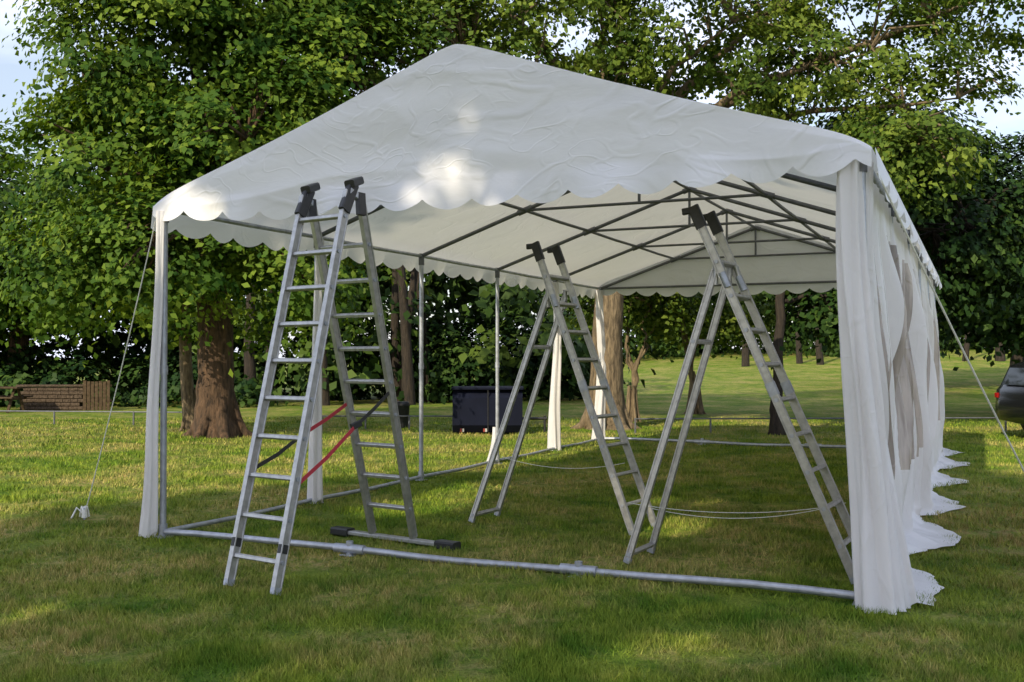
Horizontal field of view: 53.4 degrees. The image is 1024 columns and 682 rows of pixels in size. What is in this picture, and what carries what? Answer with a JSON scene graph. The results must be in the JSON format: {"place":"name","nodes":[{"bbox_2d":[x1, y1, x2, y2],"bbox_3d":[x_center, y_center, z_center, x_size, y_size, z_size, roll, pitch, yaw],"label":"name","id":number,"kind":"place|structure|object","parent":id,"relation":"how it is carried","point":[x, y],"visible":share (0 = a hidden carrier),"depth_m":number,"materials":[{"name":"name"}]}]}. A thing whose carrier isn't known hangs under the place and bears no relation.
{"place":"outdoors","nodes":[
{"label":"outdoors","id":0,"kind":"place"},
{"bbox_2d":[0,349,1023,681],"bbox_3d":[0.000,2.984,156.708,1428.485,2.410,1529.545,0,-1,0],"label":"ground lawn","id":1,"kind":"structure","parent":0,"point":[732,387],"depth_m":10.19,"materials":[{"name":"green plant"}]},
{"bbox_2d":[0,386,33,412],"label":"picnic table","id":2,"kind":"object","parent":1,"relation":"on","point":[12,397],"visible":0.93,"depth_m":29.89,"materials":[{"name":"brown wood"}]},
{"bbox_2d":[16,384,90,409],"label":"brick wall","id":3,"kind":"structure","parent":1,"relation":"on","point":[59,396],"depth_m":31.03,"materials":[{"name":"brown brick"}]},
{"bbox_2d":[0,122,137,374],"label":"ash tree","id":4,"kind":"object","parent":1,"relation":"on","point":[15,341],"visible":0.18,"depth_m":34.42,"materials":[{"name":"green plant"}]},
{"bbox_2d":[83,380,111,409],"bbox_3d":[-12.625,1.654,31.002,0.850,0.909,0.070,0,-1,0],"label":"timber fence","id":5,"kind":"object","parent":1,"relation":"on","point":[96,385],"visible":1,"depth_m":30.97,"materials":[{"name":"brown wood"}]},
{"bbox_2d":[73,122,278,430],"bbox_3d":[-7.458,-1.679,23.041,5.027,7.532,4.302,0,-1,-24],"label":"birch tree","id":6,"kind":"object","parent":1,"relation":"on","point":[188,395],"visible":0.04,"depth_m":22.35,"materials":[{"name":"green leaves"},{"name":"brown bark"}]},
{"bbox_2d":[0,0,441,438],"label":"lime tree","id":7,"kind":"object","parent":1,"relation":"on","point":[103,105],"visible":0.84,"depth_m":19.11,"materials":[{"name":"green plant"}]},
{"bbox_2d":[0,307,631,408],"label":"shrubs","id":8,"kind":"object","parent":1,"relation":"on","point":[63,370],"visible":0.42,"depth_m":36.32,"materials":[{"name":"green plant"}]},
{"bbox_2d":[223,176,460,594],"bbox_3d":[-1.579,0.234,8.025,1.401,2.986,2.089,-1,-1,34],"label":"step ladder","id":9,"kind":"object","parent":1,"relation":"on","point":[307,207],"visible":1,"depth_m":7.71,"materials":[{"name":"metal"}]},
{"bbox_2d":[397,401,409,427],"bbox_3d":[-2.500,1.680,23.175,0.380,0.600,0.380,0,-1,0],"label":"litter bin","id":10,"kind":"object","parent":1,"relation":"on","point":[403,407],"visible":0.5,"depth_m":23.03,"materials":[{"name":"black plastic"}]},
{"bbox_2d":[452,386,546,432],"bbox_3d":[-0.255,1.474,21.859,2.010,0.990,1.300,0,-1,0],"label":"equipment trailer","id":11,"kind":"object","parent":1,"relation":"on","point":[474,408],"visible":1,"depth_m":21.23,"materials":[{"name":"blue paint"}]},
{"bbox_2d":[0,410,1006,433],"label":"knee rail fence","id":12,"kind":"object","parent":1,"relation":"on","point":[408,416],"visible":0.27,"depth_m":22.46,"materials":[{"name":"paint"}]},
{"bbox_2d":[0,62,1011,406],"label":"distant trees","id":13,"kind":"object","parent":1,"relation":"on","point":[480,296],"visible":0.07,"depth_m":37.41,"materials":[{"name":"green plant"}]},
{"bbox_2d":[71,44,1023,614],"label":"marquee","id":14,"kind":"object","parent":1,"relation":"on","point":[469,162],"visible":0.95,"depth_m":8.22,"materials":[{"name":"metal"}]},
{"bbox_2d":[468,241,655,535],"bbox_3d":[0.479,0.408,9.710,1.747,2.705,0.536,0,-1,24],"label":"combination ladder","id":15,"kind":"object","parent":1,"relation":"on","point":[558,310],"visible":0.96,"depth_m":9.71,"materials":[{"name":"metal"}]},
{"bbox_2d":[217,0,1023,430],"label":"plane tree","id":16,"kind":"object","parent":1,"relation":"on","point":[755,88],"visible":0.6,"depth_m":21.35,"materials":[{"name":"green plant"}]},
{"bbox_2d":[244,265,1005,405],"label":"distant tree trunks","id":17,"kind":"object","parent":1,"relation":"on","point":[405,384],"visible":0.16,"depth_m":35.61,"materials":[{"name":"brown plant"}]},
{"bbox_2d":[564,291,726,421],"bbox_3d":[3.190,-0.615,25.595,4.306,5.511,3.262,0,-1,0],"label":"hawthorn tree","id":18,"kind":"object","parent":1,"relation":"on","point":[659,328],"visible":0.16,"depth_m":25.36,"materials":[{"name":"green plant"}]},
{"bbox_2d":[504,457,844,518],"bbox_3d":[1.063,1.281,8.818,0.925,0.317,3.432,1,-1,-45],"label":"cord","id":19,"kind":"object","parent":1,"relation":"on","point":[699,511],"visible":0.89,"depth_m":8.16,"materials":[{"name":"white fabric"}]},
{"bbox_2d":[622,291,789,414],"bbox_3d":[5.180,-0.323,29.054,5.389,5.079,3.703,0,-1,20],"label":"hawthorn tree","id":20,"kind":"object","parent":1,"relation":"on","point":[732,332],"visible":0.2,"depth_m":28.67,"materials":[{"name":"green plant"}]},
{"bbox_2d":[623,204,853,583],"bbox_3d":[1.781,0.346,7.760,1.795,2.768,0.535,0,-1,23],"label":"combination ladder","id":21,"kind":"object","parent":1,"relation":"on","point":[718,270],"visible":0.95,"depth_m":7.75,"materials":[{"name":"metal"}]},
{"bbox_2d":[656,119,1023,434],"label":"chestnut tree","id":22,"kind":"object","parent":1,"relation":"on","point":[980,261],"visible":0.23,"depth_m":21.91,"materials":[{"name":"green plant"}]},
{"bbox_2d":[812,179,1022,365],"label":"oak tree","id":23,"kind":"object","parent":1,"relation":"on","point":[943,355],"depth_m":46.04,"materials":[{"name":"green plant"}]},
{"bbox_2d":[817,81,1023,370],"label":"sycamore tree","id":24,"kind":"object","parent":1,"relation":"on","point":[1016,336],"visible":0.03,"depth_m":27.70,"materials":[{"name":"green plant"}]},
{"bbox_2d":[995,361,1023,429],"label":"parked car","id":25,"kind":"object","parent":1,"relation":"on","point":[1009,402],"visible":0.97,"depth_m":20.21,"materials":[{"name":"black paint"}]},
{"bbox_2d":[0,0,1023,357],"label":"sky","id":26,"kind":"structure","parent":0,"point":[11,70],"materials":[{"name":"white"}]}
]}

